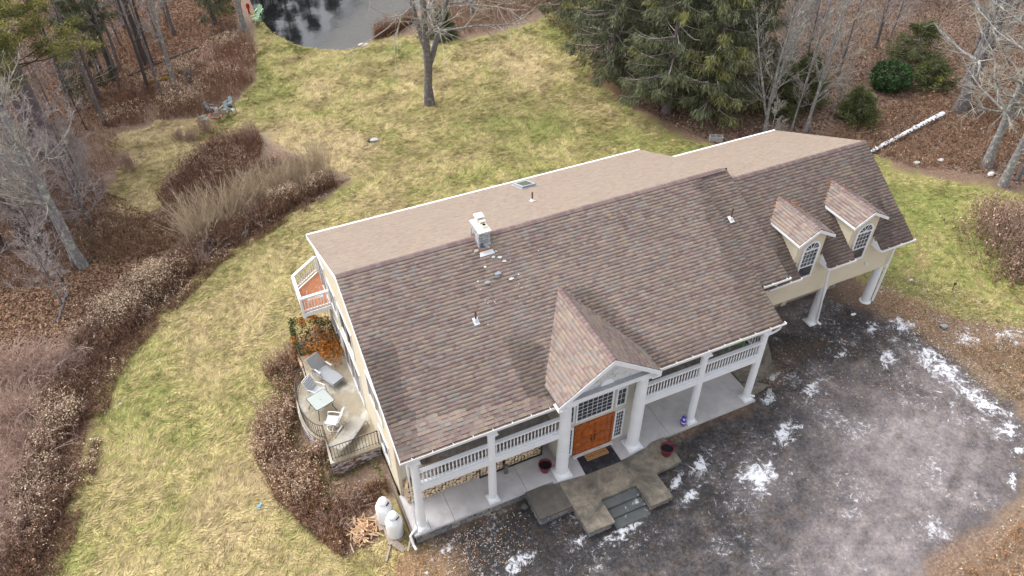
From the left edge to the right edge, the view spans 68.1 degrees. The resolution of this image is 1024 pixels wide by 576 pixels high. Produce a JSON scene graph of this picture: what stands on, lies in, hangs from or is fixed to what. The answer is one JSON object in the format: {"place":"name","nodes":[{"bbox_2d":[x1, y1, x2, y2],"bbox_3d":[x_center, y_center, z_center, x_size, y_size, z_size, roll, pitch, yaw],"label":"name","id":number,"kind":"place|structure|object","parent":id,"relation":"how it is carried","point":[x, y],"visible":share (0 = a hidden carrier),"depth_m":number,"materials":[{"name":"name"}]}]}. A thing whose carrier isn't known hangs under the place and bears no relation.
{"place":"outdoors","nodes":[
{"label":"outdoors","id":0,"kind":"place"},
{"bbox_2d":[250,0,419,49],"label":"pond","id":1,"kind":"structure","parent":0,"point":[334,24],"depth_m":69.36,"materials":[{"name":"liquid"}]},
{"bbox_2d":[0,0,1023,575],"bbox_3d":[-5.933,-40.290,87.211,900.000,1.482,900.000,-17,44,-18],"label":"forest floor","id":2,"kind":"structure","parent":0,"point":[954,554],"depth_m":49.23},
{"bbox_2d":[0,0,47,160],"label":"pine tree","id":3,"kind":"object","parent":2,"relation":"on","point":[11,52],"visible":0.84,"depth_m":45.30,"materials":[{"name":"green plant"}]},
{"bbox_2d":[0,327,51,400],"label":"thicket","id":4,"kind":"object","parent":2,"relation":"on","point":[3,367],"visible":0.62,"depth_m":36.73,"materials":[{"name":"plant"}]},
{"bbox_2d":[0,167,55,254],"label":"bare tree","id":5,"kind":"object","parent":2,"relation":"on","point":[24,225],"visible":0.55,"depth_m":42.05,"materials":[{"name":"grey plant"}]},
{"bbox_2d":[0,414,58,541],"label":"thicket","id":6,"kind":"object","parent":2,"relation":"on","point":[4,469],"visible":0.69,"depth_m":31.81,"materials":[{"name":"plant"}]},
{"bbox_2d":[0,130,61,249],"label":"bare tree","id":7,"kind":"object","parent":2,"relation":"on","point":[6,166],"visible":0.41,"depth_m":42.02,"materials":[{"name":"grey plant"}]},
{"bbox_2d":[0,481,72,569],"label":"thicket","id":8,"kind":"object","parent":2,"relation":"on","point":[5,514],"visible":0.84,"depth_m":30.64,"materials":[{"name":"plant"}]},
{"bbox_2d":[0,61,75,266],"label":"bare tree","id":9,"kind":"object","parent":2,"relation":"on","point":[28,171],"visible":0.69,"depth_m":39.27,"materials":[{"name":"grey plant"}]},
{"bbox_2d":[3,225,73,304],"bbox_3d":[-24.626,-0.862,39.095,3.067,5.623,3.670,-17,44,-18],"label":"bare tree","id":10,"kind":"object","parent":2,"relation":"on","point":[46,267],"visible":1,"depth_m":39.08,"materials":[{"name":"grey plant"}]},
{"bbox_2d":[0,352,78,457],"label":"thicket","id":11,"kind":"object","parent":2,"relation":"on","point":[5,418],"visible":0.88,"depth_m":34.54,"materials":[{"name":"plant"}]},
{"bbox_2d":[7,202,73,285],"bbox_3d":[-24.895,-1.949,40.056,3.360,5.995,3.316,-17,44,-18],"label":"bare tree","id":12,"kind":"object","parent":2,"relation":"on","point":[47,255],"visible":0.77,"depth_m":40.27,"materials":[{"name":"grey plant"}]},
{"bbox_2d":[0,395,87,488],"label":"thicket","id":13,"kind":"object","parent":2,"relation":"on","point":[21,442],"visible":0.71,"depth_m":33.42,"materials":[{"name":"plant"}]},
{"bbox_2d":[23,56,64,120],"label":"bare tree","id":14,"kind":"object","parent":2,"relation":"on","point":[43,89],"visible":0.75,"depth_m":54.32,"materials":[{"name":"grey plant"}]},
{"bbox_2d":[0,40,88,269],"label":"bare tree","id":15,"kind":"object","parent":2,"relation":"on","point":[80,260],"visible":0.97,"depth_m":38.81,"materials":[{"name":"grey plant"}]},
{"bbox_2d":[0,319,91,394],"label":"thicket","id":16,"kind":"object","parent":2,"relation":"on","point":[46,365],"visible":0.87,"depth_m":36.61,"materials":[{"name":"plant"}]},
{"bbox_2d":[0,103,96,207],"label":"bare tree","id":17,"kind":"object","parent":2,"relation":"on","point":[79,159],"visible":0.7,"depth_m":45.85,"materials":[{"name":"grey plant"}]},
{"bbox_2d":[0,0,105,168],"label":"pine tree","id":18,"kind":"object","parent":2,"relation":"on","point":[6,7],"visible":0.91,"depth_m":47.42,"materials":[{"name":"green plant"}]},
{"bbox_2d":[30,28,87,108],"bbox_3d":[-33.113,-16.137,55.774,3.153,6.406,4.261,24,47,24],"label":"bare tree","id":19,"kind":"object","parent":2,"relation":"on","point":[57,75],"visible":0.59,"depth_m":55.73,"materials":[{"name":"grey plant"}]},
{"bbox_2d":[33,87,91,187],"bbox_3d":[-28.217,-9.286,47.454,4.194,7.186,3.462,-17,44,-18],"label":"bare tree","id":20,"kind":"object","parent":2,"relation":"on","point":[68,140],"visible":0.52,"depth_m":46.93,"materials":[{"name":"grey plant"}]},
{"bbox_2d":[34,111,99,193],"bbox_3d":[-27.450,-8.246,47.018,2.681,6.234,2.678,-28,48,-28],"label":"bare tree","id":21,"kind":"object","parent":2,"relation":"on","point":[65,149],"visible":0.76,"depth_m":46.80,"materials":[{"name":"grey plant"}]},
{"bbox_2d":[31,0,107,125],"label":"bare tree","id":22,"kind":"object","parent":2,"relation":"on","point":[94,100],"visible":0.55,"depth_m":52.54,"materials":[{"name":"grey plant"}]},
{"bbox_2d":[30,127,111,230],"bbox_3d":[-25.728,-5.957,44.065,3.745,6.735,4.203,22,46,23],"label":"bare tree","id":23,"kind":"object","parent":2,"relation":"on","point":[80,203],"visible":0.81,"depth_m":44.09,"materials":[{"name":"grey plant"}]},
{"bbox_2d":[43,0,120,104],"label":"hemlock","id":24,"kind":"object","parent":2,"relation":"on","point":[63,6],"visible":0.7,"depth_m":56.61,"materials":[{"name":"plant"}]},
{"bbox_2d":[57,0,120,36],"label":"hemlock","id":25,"kind":"object","parent":2,"relation":"on","point":[86,5],"visible":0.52,"depth_m":57.46,"materials":[{"name":"plant"}]},
{"bbox_2d":[0,160,179,379],"bbox_3d":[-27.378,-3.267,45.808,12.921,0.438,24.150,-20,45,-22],"label":"leaf litter","id":26,"kind":"object","parent":2,"relation":"on","point":[65,309],"visible":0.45,"depth_m":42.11,"materials":[{"name":"plant"}]},
{"bbox_2d":[0,0,240,190],"bbox_3d":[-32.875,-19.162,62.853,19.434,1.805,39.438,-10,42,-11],"label":"leaf litter","id":27,"kind":"object","parent":2,"relation":"on","point":[170,34],"visible":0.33,"depth_m":63.02,"materials":[{"name":"plant"}]},
{"bbox_2d":[106,0,150,93],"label":"bare tree","id":28,"kind":"object","parent":2,"relation":"on","point":[146,83],"visible":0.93,"depth_m":56.83,"materials":[{"name":"grey plant"}]},
{"bbox_2d":[122,0,148,65],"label":"bare tree","id":29,"kind":"object","parent":2,"relation":"on","point":[142,55],"visible":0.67,"depth_m":61.45,"materials":[{"name":"grey plant"}]},
{"bbox_2d":[128,0,162,97],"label":"bare tree","id":30,"kind":"object","parent":2,"relation":"on","point":[147,54],"visible":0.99,"depth_m":56.07,"materials":[{"name":"grey plant"}]},
{"bbox_2d":[141,0,177,86],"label":"bare tree","id":31,"kind":"object","parent":2,"relation":"on","point":[168,65],"visible":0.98,"depth_m":57.07,"materials":[{"name":"grey plant"}]},
{"bbox_2d":[0,165,336,575],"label":"goldenrod","id":32,"kind":"object","parent":2,"relation":"on","point":[113,317],"visible":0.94,"depth_m":38.18,"materials":[{"name":"plant"}]},
{"bbox_2d":[13,195,325,575],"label":"weeds","id":33,"kind":"object","parent":2,"relation":"on","point":[90,466],"visible":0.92,"depth_m":37.00,"materials":[{"name":"plant"}]},
{"bbox_2d":[91,105,259,229],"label":"grass","id":34,"kind":"structure","parent":2,"relation":"on","point":[138,181],"depth_m":52.35,"materials":[{"name":"plant"}]},
{"bbox_2d":[0,178,350,575],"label":"leaf litter","id":35,"kind":"object","parent":2,"relation":"on","point":[94,390],"visible":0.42,"depth_m":35.24,"materials":[{"name":"plant"}]},
{"bbox_2d":[94,29,257,127],"bbox_3d":[-24.615,-16.448,59.563,8.759,2.145,16.639,21,46,22],"label":"goldenrod","id":36,"kind":"object","parent":2,"relation":"on","point":[184,103],"visible":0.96,"depth_m":58.88,"materials":[{"name":"plant"}]},
{"bbox_2d":[151,179,220,245],"bbox_3d":[-19.113,-4.209,44.162,4.302,3.766,4.681,-8,42,-9],"label":"willow shrub","id":37,"kind":"object","parent":2,"relation":"on","point":[190,220],"visible":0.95,"depth_m":44.29,"materials":[{"name":"plant"}]},
{"bbox_2d":[70,146,314,263],"bbox_3d":[-19.248,-5.398,47.166,15.799,1.792,6.660,-20,45,-21],"label":"goldenrod","id":38,"kind":"object","parent":2,"relation":"on","point":[140,229],"visible":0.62,"depth_m":45.63,"materials":[{"name":"plant"}]},
{"bbox_2d":[163,169,246,238],"bbox_3d":[-18.524,-5.336,45.336,3.441,3.911,5.773,26,48,26],"label":"willow shrub","id":39,"kind":"object","parent":2,"relation":"on","point":[210,204],"visible":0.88,"depth_m":45.45,"materials":[{"name":"plant"}]},
{"bbox_2d":[151,120,263,209],"bbox_3d":[-19.824,-8.243,50.270,5.364,2.077,10.074,7,42,8],"label":"goldenrod","id":40,"kind":"object","parent":2,"relation":"on","point":[221,157],"visible":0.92,"depth_m":50.46,"materials":[{"name":"plant"}]},
{"bbox_2d":[191,0,235,25],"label":"hemlock","id":41,"kind":"object","parent":2,"relation":"on","point":[214,8],"visible":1,"depth_m":66.80,"materials":[{"name":"plant"}]},
{"bbox_2d":[210,172,258,216],"bbox_3d":[-16.594,-5.774,46.318,3.165,3.241,2.728,-17,44,-18],"label":"willow shrub","id":42,"kind":"object","parent":2,"relation":"on","point":[243,202],"visible":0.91,"depth_m":46.30,"materials":[{"name":"plant"}]},
{"bbox_2d":[226,156,284,205],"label":"ornamental grass","id":43,"kind":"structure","parent":2,"relation":"on","point":[254,187],"depth_m":47.06,"materials":[{"name":"plant"}]},
{"bbox_2d":[236,147,294,195],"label":"ornamental grass","id":44,"kind":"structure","parent":2,"relation":"on","point":[282,168],"depth_m":47.55,"materials":[{"name":"plant"}]},
{"bbox_2d":[276,144,321,187],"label":"ornamental grass","id":45,"kind":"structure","parent":2,"relation":"on","point":[297,169],"depth_m":48.35,"materials":[{"name":"plant"}]},
{"bbox_2d":[245,337,363,559],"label":"weeds","id":46,"kind":"object","parent":2,"relation":"on","point":[276,418],"visible":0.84,"depth_m":32.89,"materials":[{"name":"plant"}]},
{"bbox_2d":[287,315,336,356],"bbox_3d":[-9.913,2.236,37.753,2.418,2.414,3.086,-17,44,-18],"label":"evergreen shrub","id":47,"kind":"object","parent":2,"relation":"on","point":[302,324],"visible":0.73,"depth_m":37.35,"materials":[{"name":"green plant"}]},
{"bbox_2d":[294,137,337,178],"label":"ornamental grass","id":48,"kind":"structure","parent":2,"relation":"on","point":[316,157],"depth_m":48.96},
{"bbox_2d":[284,314,348,378],"bbox_3d":[-9.021,2.852,36.756,3.992,2.408,3.946,7,42,8],"label":"dry shrub","id":49,"kind":"object","parent":2,"relation":"on","point":[329,347],"visible":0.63,"depth_m":36.56,"materials":[{"name":"orange plant"}]},
{"bbox_2d":[255,367,382,560],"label":"leaf litter","id":50,"kind":"object","parent":2,"relation":"on","point":[333,493],"visible":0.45,"depth_m":32.17,"materials":[{"name":"plant"}]},
{"bbox_2d":[257,360,382,557],"bbox_3d":[-9.403,6.897,34.023,4.533,0.576,12.578,-26,48,-27],"label":"ground ivy","id":51,"kind":"object","parent":2,"relation":"on","point":[352,472],"visible":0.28,"depth_m":33.12,"materials":[{"name":"plant"}]},
{"bbox_2d":[294,333,381,476],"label":"patio","id":52,"kind":"structure","parent":2,"relation":"on","point":[346,396],"depth_m":34.04,"materials":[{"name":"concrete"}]},
{"bbox_2d":[306,389,336,420],"bbox_3d":[-8.573,5.249,34.101,0.958,0.728,0.958,-31,50,-30],"label":"patio table","id":53,"kind":"object","parent":52,"relation":"on","point":[319,400],"visible":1,"depth_m":33.87,"materials":[{"name":"white glass"}]},
{"bbox_2d":[306,352,345,389],"bbox_3d":[-8.713,3.892,35.475,1.839,0.949,0.730,28,48,28],"label":"chaise lounge","id":54,"kind":"object","parent":52,"relation":"on","point":[331,376],"visible":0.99,"depth_m":35.54,"materials":[{"name":"plastic"}]},
{"bbox_2d":[329,416,367,450],"bbox_3d":[-7.118,6.356,32.915,0.730,0.639,2.072,15,44,17],"label":"chaise lounge","id":55,"kind":"object","parent":52,"relation":"on","point":[351,431],"visible":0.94,"depth_m":32.89,"materials":[{"name":"plastic"}]},
{"bbox_2d":[292,474,391,549],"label":"weeds","id":56,"kind":"object","parent":2,"relation":"on","point":[369,489],"visible":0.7,"depth_m":31.46,"materials":[{"name":"plant"}]},
{"bbox_2d":[341,535,438,575],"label":"leaf litter","id":57,"kind":"object","parent":2,"relation":"on","point":[426,548],"visible":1,"depth_m":29.61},
{"bbox_2d":[429,4,457,42],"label":"hemlock","id":58,"kind":"object","parent":2,"relation":"on","point":[450,24],"visible":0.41,"depth_m":64.39,"materials":[{"name":"plant"}]},
{"bbox_2d":[426,0,544,35],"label":"weeds","id":59,"kind":"object","parent":2,"relation":"on","point":[517,7],"visible":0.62,"depth_m":68.18,"materials":[{"name":"plant"}]},
{"bbox_2d":[391,341,774,543],"bbox_3d":[4.880,7.316,33.204,19.520,1.300,6.250,-17,44,-18],"label":"front porch","id":60,"kind":"object","parent":2,"relation":"on","point":[627,489],"visible":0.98,"depth_m":31.36,"materials":[{"name":"concrete"}]},
{"bbox_2d":[577,445,620,474],"bbox_3d":[3.685,7.326,32.275,1.720,0.013,0.930,-17,44,-18],"label":"rubber mat","id":61,"kind":"object","parent":60,"relation":"on","point":[611,457],"visible":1,"depth_m":32.20,"materials":[{"name":"rubber"}]},
{"bbox_2d":[291,130,916,549],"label":"house","id":62,"kind":"structure","parent":2,"relation":"on","point":[661,276],"depth_m":31.50,"materials":[{"name":"brown"}]},
{"bbox_2d":[340,330,365,407],"bbox_3d":[-7.304,3.710,34.807,0.060,2.210,3.130,-17,44,-18],"label":"sliding door","id":63,"kind":"structure","parent":62,"relation":"in","point":[352,367],"depth_m":34.75,"materials":[{"name":"white paint"}]},
{"bbox_2d":[572,411,614,455],"bbox_3d":[3.448,6.198,32.030,1.880,2.030,0.130,-17,44,-18],"label":"front door","id":64,"kind":"structure","parent":62,"relation":"in","point":[593,433],"depth_m":31.97,"materials":[{"name":"brown wood"}]},
{"bbox_2d":[575,390,614,422],"bbox_3d":[3.370,4.717,30.694,1.740,1.460,0.070,-17,44,-18],"label":"window","id":65,"kind":"structure","parent":62,"relation":"in","point":[590,408],"depth_m":30.80,"materials":[{"name":"white paint"}]},
{"bbox_2d":[612,408,625,438],"bbox_3d":[4.542,5.785,32.355,0.480,1.780,0.070,-17,44,-18],"label":"window","id":66,"kind":"structure","parent":62,"relation":"in","point":[619,414],"depth_m":32.32,"materials":[{"name":"white paint"}]},
{"bbox_2d":[562,0,665,90],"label":"spruce tree","id":67,"kind":"object","parent":2,"relation":"on","point":[611,31],"visible":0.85,"depth_m":55.52,"materials":[{"name":"green plant"}]},
{"bbox_2d":[616,0,728,114],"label":"spruce tree","id":68,"kind":"object","parent":2,"relation":"on","point":[667,84],"visible":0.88,"depth_m":51.34,"materials":[{"name":"green plant"}]},
{"bbox_2d":[633,0,718,89],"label":"spruce tree","id":69,"kind":"object","parent":2,"relation":"on","point":[672,23],"visible":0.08,"depth_m":55.23,"materials":[{"name":"green plant"}]},
{"bbox_2d":[655,0,763,130],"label":"spruce tree","id":70,"kind":"object","parent":2,"relation":"on","point":[723,40],"visible":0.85,"depth_m":50.59,"materials":[{"name":"green plant"}]},
{"bbox_2d":[703,0,790,100],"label":"spruce tree","id":71,"kind":"object","parent":2,"relation":"on","point":[766,12],"visible":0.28,"depth_m":52.83,"materials":[{"name":"green plant"}]},
{"bbox_2d":[518,0,1023,184],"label":"leaf litter","id":72,"kind":"object","parent":2,"relation":"on","point":[881,92],"visible":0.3,"depth_m":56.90,"materials":[{"name":"plant"}]},
{"bbox_2d":[738,0,815,131],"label":"bare tree","id":73,"kind":"object","parent":2,"relation":"on","point":[786,61],"visible":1,"depth_m":49.45,"materials":[{"name":"grey plant"}]},
{"bbox_2d":[748,57,809,123],"bbox_3d":[19.064,-14.262,53.775,4.245,4.720,4.568,5,42,5],"label":"hemlock","id":74,"kind":"object","parent":2,"relation":"on","point":[789,109],"visible":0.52,"depth_m":53.40,"materials":[{"name":"green plant"}]},
{"bbox_2d":[771,0,829,77],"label":"bare tree","id":75,"kind":"object","parent":2,"relation":"on","point":[812,10],"visible":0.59,"depth_m":54.98,"materials":[{"name":"grey plant"}]},
{"bbox_2d":[780,47,832,116],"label":"hemlock","id":76,"kind":"object","parent":2,"relation":"on","point":[813,85],"visible":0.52,"depth_m":54.17,"materials":[{"name":"green plant"}]},
{"bbox_2d":[790,0,833,54],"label":"bare tree","id":77,"kind":"object","parent":2,"relation":"on","point":[817,17],"visible":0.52,"depth_m":59.44,"materials":[{"name":"grey plant"}]},
{"bbox_2d":[786,17,839,130],"bbox_3d":[19.427,-14.073,50.503,2.506,8.232,1.882,16,44,18],"label":"bare tree","id":78,"kind":"object","parent":2,"relation":"on","point":[802,91],"visible":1,"depth_m":50.63,"materials":[{"name":"grey plant"}]},
{"bbox_2d":[803,0,873,131],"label":"bare tree","id":79,"kind":"object","parent":2,"relation":"on","point":[821,84],"visible":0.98,"depth_m":49.89,"materials":[{"name":"grey plant"}]},
{"bbox_2d":[831,0,881,75],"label":"bare tree","id":80,"kind":"object","parent":2,"relation":"on","point":[850,35],"visible":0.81,"depth_m":57.13,"materials":[{"name":"grey plant"}]},
{"bbox_2d":[833,83,883,131],"bbox_3d":[24.450,-12.629,53.076,3.434,3.610,3.668,-17,44,-18],"label":"shrub","id":81,"kind":"object","parent":2,"relation":"on","point":[850,108],"visible":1,"depth_m":52.68,"materials":[{"name":"green plant"}]},
{"bbox_2d":[868,59,915,92],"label":"rhododendron","id":82,"kind":"object","parent":2,"relation":"on","point":[886,82],"visible":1,"depth_m":56.66,"materials":[{"name":"green plant"}]},
{"bbox_2d":[867,0,920,48],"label":"bare tree","id":83,"kind":"object","parent":2,"relation":"on","point":[881,22],"visible":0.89,"depth_m":61.61,"materials":[{"name":"grey plant"}]},
{"bbox_2d":[871,112,944,152],"bbox_3d":[27.441,-10.755,52.544,8.807,0.473,0.476,-26,48,-27],"label":"fallen log","id":84,"kind":"object","parent":2,"relation":"on","point":[917,126],"visible":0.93,"depth_m":52.63,"materials":[{"name":"grey plant"}]},
{"bbox_2d":[881,19,944,66],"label":"hemlock","id":85,"kind":"object","parent":2,"relation":"on","point":[926,32],"visible":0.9,"depth_m":60.39,"materials":[{"name":"green plant"}]},
{"bbox_2d":[820,85,1023,168],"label":"weeds","id":86,"kind":"object","parent":2,"relation":"on","point":[968,133],"visible":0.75,"depth_m":52.38,"materials":[{"name":"plant"}]},
{"bbox_2d":[910,56,959,92],"bbox_3d":[32.090,-16.244,57.678,3.888,2.766,4.400,31,50,30],"label":"shrub","id":87,"kind":"object","parent":2,"relation":"on","point":[934,73],"visible":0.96,"depth_m":57.20,"materials":[{"name":"green plant"}]},
{"bbox_2d":[880,272,1023,407],"bbox_3d":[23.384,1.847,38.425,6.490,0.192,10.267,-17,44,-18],"label":"leaf litter","id":88,"kind":"object","parent":2,"relation":"on","point":[972,338],"visible":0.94,"depth_m":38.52,"materials":[{"name":"plant"}]},
{"bbox_2d":[903,37,1023,154],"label":"weeds","id":89,"kind":"object","parent":2,"relation":"on","point":[986,82],"visible":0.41,"depth_m":58.67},
{"bbox_2d":[922,0,1023,114],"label":"bare tree","id":90,"kind":"object","parent":2,"relation":"on","point":[991,35],"visible":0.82,"depth_m":51.54,"materials":[{"name":"grey plant"}]},
{"bbox_2d":[945,506,1023,575],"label":"leaf litter","id":91,"kind":"object","parent":2,"relation":"on","point":[977,555],"visible":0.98,"depth_m":29.09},
{"bbox_2d":[947,0,1023,168],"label":"bare tree","id":92,"kind":"object","parent":2,"relation":"on","point":[990,154],"visible":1,"depth_m":46.34,"materials":[{"name":"grey plant"}]},
{"bbox_2d":[950,515,1023,575],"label":"weeds","id":93,"kind":"object","parent":2,"relation":"on","point":[1011,534],"visible":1,"depth_m":28.77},
{"bbox_2d":[976,37,1023,187],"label":"bare tree","id":94,"kind":"object","parent":2,"relation":"on","point":[1004,180],"visible":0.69,"depth_m":46.69,"materials":[{"name":"grey plant"}]},
{"bbox_2d":[41,2,1023,575],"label":"lawn","id":95,"kind":"structure","parent":0,"point":[668,136],"depth_m":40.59,"materials":[{"name":"plant"}]},
{"bbox_2d":[374,496,392,531],"bbox_3d":[-5.143,8.970,30.534,0.800,1.560,0.800,-17,44,-18],"label":"propane tank","id":96,"kind":"object","parent":95,"relation":"on","point":[383,507],"visible":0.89,"depth_m":30.16,"materials":[{"name":"white metal"}]},
{"bbox_2d":[383,510,406,545],"bbox_3d":[-4.668,9.376,30.024,0.800,1.560,0.800,-17,44,-18],"label":"propane tank","id":97,"kind":"object","parent":95,"relation":"on","point":[393,530],"visible":1,"depth_m":29.76,"materials":[{"name":"white metal"}]},
{"bbox_2d":[336,0,538,106],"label":"bare tree","id":98,"kind":"object","parent":95,"relation":"on","point":[423,32],"visible":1,"depth_m":51.90,"materials":[{"name":"grey plant"}]},
{"bbox_2d":[535,0,587,27],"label":"spruce tree","id":99,"kind":"object","parent":95,"relation":"on","point":[568,4],"visible":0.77,"depth_m":65.66,"materials":[{"name":"green plant"}]},
{"bbox_2d":[895,196,1023,300],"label":"dead weed clump","id":100,"kind":"object","parent":95,"relation":"on","point":[1016,236],"visible":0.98,"depth_m":42.80,"materials":[{"name":"plant"}]},
{"bbox_2d":[966,244,1023,286],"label":"dead weed clump","id":101,"kind":"object","parent":95,"relation":"on","point":[1014,266],"visible":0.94,"depth_m":41.08,"materials":[{"name":"plant"}]},
{"bbox_2d":[967,189,1023,241],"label":"dead weed clump","id":102,"kind":"object","parent":95,"relation":"on","point":[1003,201],"visible":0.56,"depth_m":44.68,"materials":[{"name":"plant"}]},
{"bbox_2d":[412,292,1023,575],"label":"driveway","id":103,"kind":"structure","parent":0,"point":[829,485],"depth_m":31.67,"materials":[{"name":"asphalt"}]},
{"bbox_2d":[382,507,576,575],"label":"wood chips","id":104,"kind":"object","parent":103,"relation":"on","point":[506,562],"visible":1,"depth_m":29.74,"materials":[{"name":"wood"}]},
{"bbox_2d":[745,261,1014,421],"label":"leaf litter","id":105,"kind":"object","parent":103,"relation":"on","point":[892,351],"visible":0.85,"depth_m":36.95,"materials":[{"name":"plant"}]},
{"bbox_2d":[861,155,1023,325],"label":"grass","id":106,"kind":"structure","parent":0,"point":[999,300],"depth_m":42.78,"materials":[{"name":"plant"}]},
{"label":"pond bed","id":107,"kind":"structure","parent":0,"visible":0},
{"bbox_2d":[370,7,418,40],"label":"reeds","id":108,"kind":"object","parent":107,"relation":"on","point":[388,31],"visible":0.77,"depth_m":65.70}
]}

